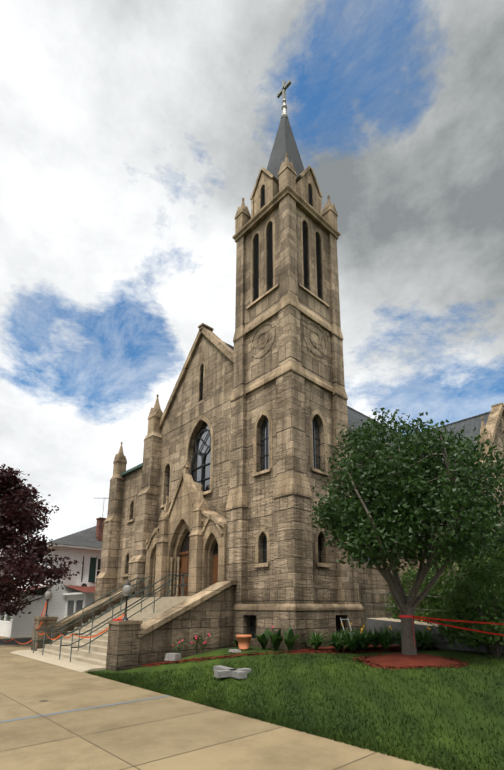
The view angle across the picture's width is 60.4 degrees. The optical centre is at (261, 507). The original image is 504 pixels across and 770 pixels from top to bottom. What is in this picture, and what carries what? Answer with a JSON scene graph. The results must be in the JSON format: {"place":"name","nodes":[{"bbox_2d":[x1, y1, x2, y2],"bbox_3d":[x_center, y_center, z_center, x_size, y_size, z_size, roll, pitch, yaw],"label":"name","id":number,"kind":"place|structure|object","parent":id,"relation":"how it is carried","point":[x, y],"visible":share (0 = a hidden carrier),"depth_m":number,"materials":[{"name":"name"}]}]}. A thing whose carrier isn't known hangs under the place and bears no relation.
{"place":"outdoors","nodes":[
{"label":"outdoors","id":0,"kind":"place"},
{"bbox_2d":[0,636,441,769],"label":"sidewalk","id":1,"kind":"structure","parent":0,"point":[54,717],"depth_m":6.35,"materials":[{"name":"concrete"}]},
{"bbox_2d":[10,580,236,671],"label":"stairs","id":2,"kind":"structure","parent":1,"relation":"on","point":[144,637],"depth_m":14.90,"materials":[{"name":"concrete"}]},
{"bbox_2d":[44,588,51,616],"bbox_3d":[-9.166,4.071,18.564,0.292,1.220,0.300,12,-18,-42],"label":"lamp","id":3,"kind":"object","parent":2,"relation":"on","point":[48,594],"visible":1,"depth_m":18.52,"materials":[{"name":"white glass"}]},
{"bbox_2d":[2,601,124,643],"bbox_3d":[-10.216,5.185,19.191,0.810,2.074,17.318,11,-17,-40],"label":"orange tape","id":4,"kind":"object","parent":2,"relation":"on","point":[62,634],"visible":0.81,"depth_m":15.27,"materials":[{"name":"orange plastic"}]},
{"bbox_2d":[33,573,187,661],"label":"handrails","id":5,"kind":"object","parent":2,"relation":"on","point":[100,615],"visible":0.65,"depth_m":17.18,"materials":[{"name":"grey metal"}]},
{"bbox_2d":[122,581,131,620],"bbox_3d":[-4.159,2.870,13.361,0.292,1.220,0.300,12,-18,-42],"label":"lamp","id":6,"kind":"object","parent":2,"relation":"on","point":[127,590],"visible":1,"depth_m":13.31,"materials":[{"name":"white glass"}]},
{"bbox_2d":[0,0,503,563],"label":"sky","id":7,"kind":"structure","parent":0,"point":[134,134],"materials":[{"name":"white"}]},
{"bbox_2d":[85,646,503,769],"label":"lawn","id":8,"kind":"structure","parent":0,"point":[299,670],"depth_m":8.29,"materials":[{"name":"green plant"}]},
{"bbox_2d":[164,649,240,660],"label":"bed stones","id":9,"kind":"object","parent":8,"relation":"on","point":[172,656],"visible":0.93,"depth_m":13.11,"materials":[{"name":"grey stone"}]},
{"bbox_2d":[213,665,251,678],"bbox_3d":[-0.826,4.063,10.679,0.930,0.140,1.415,12,-18,-42],"label":"lying stone cross","id":10,"kind":"object","parent":8,"relation":"on","point":[220,671],"visible":0.93,"depth_m":10.35,"materials":[{"name":"grey stone"}]},
{"bbox_2d":[236,635,251,648],"bbox_3d":[-0.556,4.286,13.771,0.502,0.420,0.510,12,-18,-42],"label":"terracotta pot","id":11,"kind":"object","parent":8,"relation":"on","point":[243,641],"visible":1,"depth_m":13.60,"materials":[{"name":"orange ceramic"}]},
{"bbox_2d":[136,644,470,668],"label":"mulch beds","id":12,"kind":"object","parent":8,"relation":"on","point":[398,660],"visible":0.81,"depth_m":10.72,"materials":[{"name":"red wood"}]},
{"bbox_2d":[169,620,451,653],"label":"bed plants","id":13,"kind":"object","parent":12,"relation":"on","point":[361,639],"visible":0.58,"depth_m":13.27,"materials":[{"name":"green plant"}]},
{"bbox_2d":[340,618,353,633],"bbox_3d":[3.026,4.281,14.893,0.452,0.910,0.433,12,-18,-42],"label":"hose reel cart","id":14,"kind":"object","parent":12,"relation":"on","point":[349,624],"visible":0.23,"depth_m":15.06,"materials":[{"name":"silver metal"}]},
{"bbox_2d":[414,530,503,622],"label":"maple shrub","id":15,"kind":"object","parent":12,"relation":"on","point":[440,585],"visible":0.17,"depth_m":15.10,"materials":[{"name":"green plant"}]},
{"bbox_2d":[480,520,503,597],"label":"maple shrub","id":16,"kind":"object","parent":12,"relation":"on","point":[497,559],"visible":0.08,"depth_m":15.77,"materials":[{"name":"green plant"}]},
{"bbox_2d":[309,408,503,654],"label":"green tree","id":17,"kind":"object","parent":8,"relation":"on","point":[399,504],"visible":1,"depth_m":10.56,"materials":[{"name":"green plant"}]},
{"bbox_2d":[113,615,503,644],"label":"red tape","id":18,"kind":"object","parent":17,"relation":"attached to","point":[408,616],"visible":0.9,"depth_m":10.37,"materials":[{"name":"red plastic"}]},
{"bbox_2d":[382,563,448,622],"bbox_3d":[6.026,3.690,16.865,2.957,3.030,2.848,12,-18,-42],"label":"shrub","id":19,"kind":"object","parent":8,"relation":"on","point":[412,577],"visible":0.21,"depth_m":16.67,"materials":[{"name":"green plant"}]},
{"bbox_2d":[365,592,503,652],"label":"side ramp","id":20,"kind":"structure","parent":8,"relation":"on","point":[371,623],"depth_m":14.44,"materials":[{"name":"grey concrete"}]},
{"bbox_2d":[428,575,502,644],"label":"shrub","id":21,"kind":"object","parent":8,"relation":"on","point":[442,602],"visible":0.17,"depth_m":13.68,"materials":[{"name":"green plant"}]},
{"bbox_2d":[432,558,503,656],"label":"shrub","id":22,"kind":"object","parent":8,"relation":"on","point":[482,575],"visible":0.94,"depth_m":11.80,"materials":[{"name":"green plant"}]},
{"bbox_2d":[441,593,503,653],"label":"shrub","id":23,"kind":"object","parent":8,"relation":"on","point":[489,649],"visible":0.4,"depth_m":12.32,"materials":[{"name":"green plant"}]},
{"label":"ground surface","id":24,"kind":"structure","parent":0,"visible":0},
{"bbox_2d":[0,464,83,618],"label":"red tree","id":25,"kind":"object","parent":24,"relation":"on","point":[20,511],"visible":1,"depth_m":22.24,"materials":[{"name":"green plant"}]},
{"bbox_2d":[0,497,108,637],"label":"house","id":26,"kind":"structure","parent":24,"relation":"on","point":[76,593],"depth_m":29.07,"materials":[{"name":"white wood"}]},
{"bbox_2d":[94,80,503,649],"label":"church","id":27,"kind":"structure","parent":24,"relation":"on","point":[221,481],"depth_m":17.87,"materials":[{"name":"stone"}]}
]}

